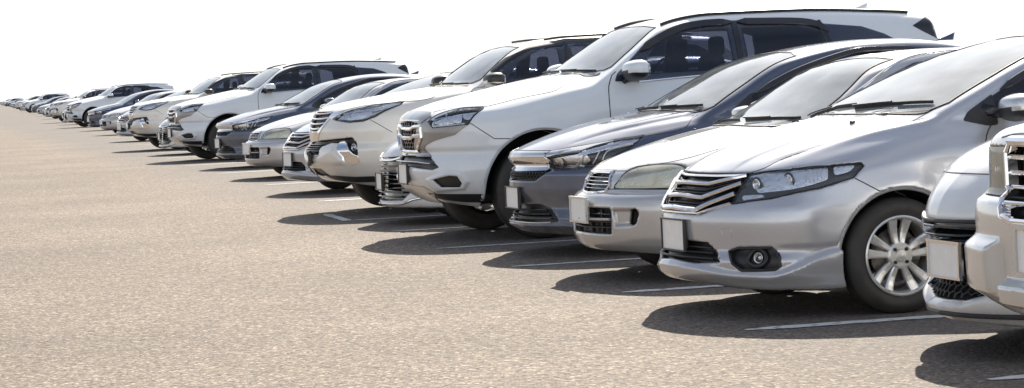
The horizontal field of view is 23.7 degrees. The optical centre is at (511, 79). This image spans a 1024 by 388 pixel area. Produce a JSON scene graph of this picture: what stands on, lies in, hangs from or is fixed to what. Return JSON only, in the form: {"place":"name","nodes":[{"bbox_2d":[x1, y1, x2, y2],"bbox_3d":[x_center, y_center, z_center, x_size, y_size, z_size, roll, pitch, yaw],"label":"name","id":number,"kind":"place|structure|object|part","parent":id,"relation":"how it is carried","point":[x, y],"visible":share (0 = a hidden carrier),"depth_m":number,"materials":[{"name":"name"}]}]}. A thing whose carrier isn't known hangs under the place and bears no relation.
{"place":"outdoors","nodes":[
{"label":"outdoors","id":0,"kind":"place"},
{"bbox_2d":[0,104,1023,387],"bbox_3d":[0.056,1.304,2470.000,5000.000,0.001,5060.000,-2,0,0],"label":"ground","id":1,"kind":"structure","parent":0,"point":[128,262],"depth_m":14.29,"materials":[{"name":"grey asphalt"}]},
{"bbox_2d":[3,98,23,105],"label":"suv","id":2,"kind":"object","parent":1,"relation":"on","point":[6,102],"visible":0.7,"depth_m":558.49,"materials":[{"name":"white paint"}]},
{"bbox_2d":[14,96,50,110],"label":"suv","id":3,"kind":"object","parent":1,"relation":"on","point":[18,104],"visible":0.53,"depth_m":299.14,"materials":[{"name":"white paint"}]},
{"bbox_2d":[22,94,69,112],"bbox_3d":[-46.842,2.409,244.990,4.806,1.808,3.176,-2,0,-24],"label":"suv","id":4,"kind":"object","parent":1,"relation":"on","point":[27,105],"visible":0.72,"depth_m":243.95,"materials":[{"name":"white paint"}]},
{"bbox_2d":[31,96,69,112],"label":"sedan","id":5,"kind":"object","parent":1,"relation":"on","point":[36,106],"visible":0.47,"depth_m":215.94,"materials":[{"name":"grey paint"}]},
{"bbox_2d":[37,97,70,114],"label":"sedan","id":6,"kind":"object","parent":1,"relation":"on","point":[40,109],"visible":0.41,"depth_m":187.03,"materials":[{"name":"beige metal"}]},
{"bbox_2d":[44,95,91,118],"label":"sedan","id":7,"kind":"object","parent":1,"relation":"on","point":[46,111],"visible":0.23,"depth_m":157.60,"materials":[{"name":"silver metal"}]},
{"bbox_2d":[49,88,134,121],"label":"suv","id":8,"kind":"object","parent":1,"relation":"on","point":[57,108],"visible":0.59,"depth_m":130.55,"materials":[{"name":"white paint"}]},
{"bbox_2d":[62,93,130,123],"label":"sedan","id":9,"kind":"object","parent":1,"relation":"on","point":[66,119],"visible":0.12,"depth_m":119.13,"materials":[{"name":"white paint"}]},
{"bbox_2d":[66,83,173,126],"bbox_3d":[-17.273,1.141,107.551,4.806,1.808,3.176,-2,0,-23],"label":"suv","id":10,"kind":"object","parent":1,"relation":"on","point":[77,111],"visible":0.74,"depth_m":106.55,"materials":[{"name":"white paint"}]},
{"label":"door","id":11,"kind":"part","parent":10,"relation":"part of","materials":[{"name":"white paint"}]},
{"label":"side window","id":12,"kind":"part","parent":10,"relation":"part of","materials":[{"name":"black plastic"}]},
{"bbox_2d":[87,89,176,126],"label":"sedan","id":13,"kind":"object","parent":1,"relation":"on","point":[95,115],"visible":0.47,"depth_m":94.29,"materials":[{"name":"grey paint"}]},
{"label":"side window","id":14,"kind":"part","parent":13,"relation":"part of","materials":[{"name":"grey glass"}]},
{"bbox_2d":[99,91,178,132],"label":"sedan","id":15,"kind":"object","parent":1,"relation":"on","point":[108,120],"visible":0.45,"depth_m":81.65,"materials":[{"name":"beige metal"}]},
{"bbox_2d":[116,86,232,140],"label":"sedan","id":16,"kind":"object","parent":1,"relation":"on","point":[122,121],"visible":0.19,"depth_m":68.85,"materials":[{"name":"silver metal"}]},
{"bbox_2d":[126,71,313,148],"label":"suv","id":17,"kind":"object","parent":1,"relation":"on","point":[147,119],"visible":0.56,"depth_m":56.89,"materials":[{"name":"white paint"}]},
{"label":"side window","id":18,"kind":"part","parent":17,"relation":"part of","materials":[{"name":"black plastic"}]},
{"bbox_2d":[157,81,313,152],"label":"sedan","id":19,"kind":"object","parent":1,"relation":"on","point":[166,142],"visible":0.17,"depth_m":51.97,"materials":[{"name":"white paint"}]},
{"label":"side window","id":20,"kind":"part","parent":19,"relation":"part of","materials":[{"name":"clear glass"}]},
{"bbox_2d":[167,57,408,159],"bbox_3d":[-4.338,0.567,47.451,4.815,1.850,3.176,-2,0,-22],"label":"suv","id":21,"kind":"object","parent":1,"relation":"on","point":[192,125],"visible":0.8,"depth_m":46.46,"materials":[{"name":"white paint"}]},
{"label":"door","id":22,"kind":"part","parent":21,"relation":"part of","materials":[{"name":"white paint"}]},
{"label":"side window","id":23,"kind":"part","parent":21,"relation":"part of","materials":[{"name":"black plastic"}]},
{"bbox_2d":[214,71,418,158],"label":"sedan","id":24,"kind":"object","parent":1,"relation":"on","point":[233,134],"visible":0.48,"depth_m":41.11,"materials":[{"name":"grey paint"}]},
{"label":"side window","id":25,"kind":"part","parent":24,"relation":"part of","materials":[{"name":"black glass"}]},
{"bbox_2d":[242,77,423,173],"bbox_3d":[-1.960,0.698,36.568,4.285,1.399,2.000,-2,0,-24],"label":"sedan","id":26,"kind":"object","parent":1,"relation":"on","point":[262,145],"visible":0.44,"depth_m":35.63,"materials":[{"name":"silver metal"}]},
{"bbox_3d":[-1.471,0.196,36.145,1.906,0.409,0.257,-2,0,-24],"label":"side window","id":27,"kind":"part","parent":26,"relation":"part of","materials":[{"name":"grey glass"}]},
{"bbox_2d":[324,214,350,220],"bbox_3d":[-1.753,1.378,24.308,0.111,0.001,1.400,-2,0,-13],"label":"parking line","id":28,"kind":"object","parent":1,"relation":"on","point":[337,217],"visible":1,"depth_m":24.24,"materials":[{"name":"paint"}]},
{"bbox_2d":[359,215,438,219],"bbox_3d":[0.831,1.267,24.234,5.000,0.001,0.102,-2,0,-14],"label":"parking line","id":29,"kind":"object","parent":1,"relation":"on","point":[398,217],"visible":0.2,"depth_m":23.75,"materials":[{"name":"paint"}]},
{"bbox_2d":[281,67,536,188],"bbox_3d":[-0.759,0.609,31.041,4.579,1.474,2.080,-2,0,-26],"label":"sedan","id":30,"kind":"object","parent":1,"relation":"on","point":[296,144],"visible":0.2,"depth_m":30.05,"materials":[{"name":"silver metal"}]},
{"bbox_3d":[-0.173,0.114,30.607,2.247,0.418,0.224,-2,0,-26],"label":"side window","id":31,"kind":"part","parent":30,"relation":"part of","materials":[{"name":"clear glass"}]},
{"bbox_2d":[400,227,460,230],"bbox_3d":[1.360,1.244,22.195,5.000,0.001,0.102,-2,0,-14],"label":"parking line","id":32,"kind":"object","parent":1,"relation":"on","point":[433,228],"visible":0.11,"depth_m":21.67,"materials":[{"name":"paint"}]},
{"bbox_2d":[445,240,571,247],"bbox_3d":[1.830,1.224,19.725,5.000,0.001,0.102,-2,0,-14],"label":"parking line","id":33,"kind":"object","parent":1,"relation":"on","point":[509,243],"visible":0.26,"depth_m":19.26,"materials":[{"name":"paint"}]},
{"bbox_2d":[304,32,732,211],"bbox_3d":[0.140,0.425,25.662,4.788,1.735,2.180,-2,0,-18],"label":"suv","id":34,"kind":"object","parent":1,"relation":"on","point":[352,141],"visible":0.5,"depth_m":24.69,"materials":[{"name":"white paint"}]},
{"bbox_3d":[0.965,-0.192,25.171,2.695,0.430,0.226,-2,0,-18],"label":"side window","id":35,"kind":"part","parent":34,"relation":"part of","materials":[{"name":"black plastic"}]},
{"bbox_2d":[375,56,731,215],"bbox_3d":[0.901,0.538,23.430,4.590,1.474,2.080,-2,0,-18],"label":"sedan","id":36,"kind":"object","parent":1,"relation":"on","point":[394,194],"visible":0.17,"depth_m":22.63,"materials":[{"name":"white paint"}]},
{"bbox_3d":[1.431,0.049,22.913,2.243,0.390,0.205,-2,0,-18],"label":"side window","id":37,"kind":"part","parent":36,"relation":"part of","materials":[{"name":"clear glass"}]},
{"bbox_2d":[519,258,641,265],"bbox_3d":[2.419,1.199,17.555,5.000,0.001,0.102,-2,0,-14],"label":"parking line","id":38,"kind":"object","parent":1,"relation":"on","point":[581,261],"visible":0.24,"depth_m":17.07,"materials":[{"name":"paint"}]},
{"bbox_2d":[396,2,937,237],"bbox_3d":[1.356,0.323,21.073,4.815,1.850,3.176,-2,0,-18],"label":"suv","id":39,"kind":"object","parent":1,"relation":"on","point":[454,158],"visible":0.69,"depth_m":20.15,"materials":[{"name":"white paint"}]},
{"bbox_3d":[1.362,0.425,20.134,1.172,0.888,0.080,-2,0,-18],"label":"door","id":40,"kind":"part","parent":39,"relation":"part of","materials":[{"name":"white paint"}]},
{"bbox_3d":[2.147,-0.272,20.533,2.814,0.510,0.224,-2,0,-18],"label":"side window","id":41,"kind":"part","parent":39,"relation":"part of","materials":[{"name":"black plastic"}]},
{"bbox_2d":[504,32,966,234],"bbox_3d":[2.206,0.450,18.694,4.656,1.528,2.130,-2,0,-17],"label":"sedan","id":42,"kind":"object","parent":1,"relation":"on","point":[549,172],"visible":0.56,"depth_m":17.86,"materials":[{"name":"grey paint"}]},
{"bbox_3d":[2.723,-0.017,18.159,2.116,0.458,0.227,-2,0,-17],"label":"side window","id":43,"kind":"part","parent":42,"relation":"part of","materials":[{"name":"black glass"}]},
{"bbox_2d":[568,47,964,264],"bbox_3d":[2.438,0.509,16.271,4.285,1.399,2.000,-2,0,-18],"label":"sedan","id":44,"kind":"object","parent":1,"relation":"on","point":[615,203],"visible":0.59,"depth_m":15.57,"materials":[{"name":"silver metal"}]},
{"bbox_3d":[2.508,0.026,16.927,1.906,0.409,0.256,-2,0,-18],"label":"side window","id":45,"kind":"part","parent":44,"relation":"part of","materials":[{"name":"glass"}]},
{"bbox_3d":[2.884,0.010,15.801,1.906,0.409,0.257,-2,0,-18],"label":"side window","id":46,"kind":"part","parent":44,"relation":"part of","materials":[{"name":"glass"}]},
{"bbox_2d":[625,273,912,291],"bbox_3d":[3.068,1.171,15.217,5.000,0.001,0.132,-2,0,-15],"label":"parking line","id":47,"kind":"object","parent":1,"relation":"on","point":[680,288],"visible":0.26,"depth_m":14.66,"materials":[{"name":"paint"}]},
{"bbox_2d":[657,34,1023,312],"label":"sedan","id":48,"kind":"object","parent":1,"relation":"on","point":[836,195],"visible":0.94,"depth_m":12.76,"materials":[{"name":"silver metal"}]},
{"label":"side window","id":49,"kind":"part","parent":48,"relation":"part of","materials":[{"name":"black glass"}]},
{"bbox_3d":[2.979,0.557,13.030,1.038,0.765,0.093,-2,0,-19],"label":"door","id":50,"kind":"part","parent":48,"relation":"part of","materials":[{"name":"silver metal"}]},
{"bbox_2d":[745,315,943,329],"bbox_3d":[3.588,1.149,12.785,5.000,0.001,0.142,-2,0,-14],"label":"parking line","id":51,"kind":"object","parent":1,"relation":"on","point":[848,322],"visible":0.7,"depth_m":12.31,"materials":[{"name":"paint"}]},
{"bbox_2d":[921,139,1023,326],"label":"hatchback","id":52,"kind":"object","parent":1,"relation":"on","point":[960,187],"visible":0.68,"depth_m":10.64,"materials":[{"name":"white paint"}]},
{"bbox_2d":[964,123,1023,314],"bbox_3d":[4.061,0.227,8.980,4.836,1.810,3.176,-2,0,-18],"label":"suv","id":53,"kind":"object","parent":1,"relation":"on","point":[994,250],"visible":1,"depth_m":8.62,"materials":[{"name":"silver metal"}]},
{"bbox_2d":[987,375,1023,379],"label":"parking line","id":54,"kind":"object","parent":1,"relation":"on","point":[1013,377],"visible":1,"depth_m":9.92,"materials":[{"name":"paint"}]},
{"bbox_2d":[0,0,1023,101],"label":"sky","id":55,"kind":"structure","parent":0,"point":[74,48],"materials":[{"name":"white"}]}
]}

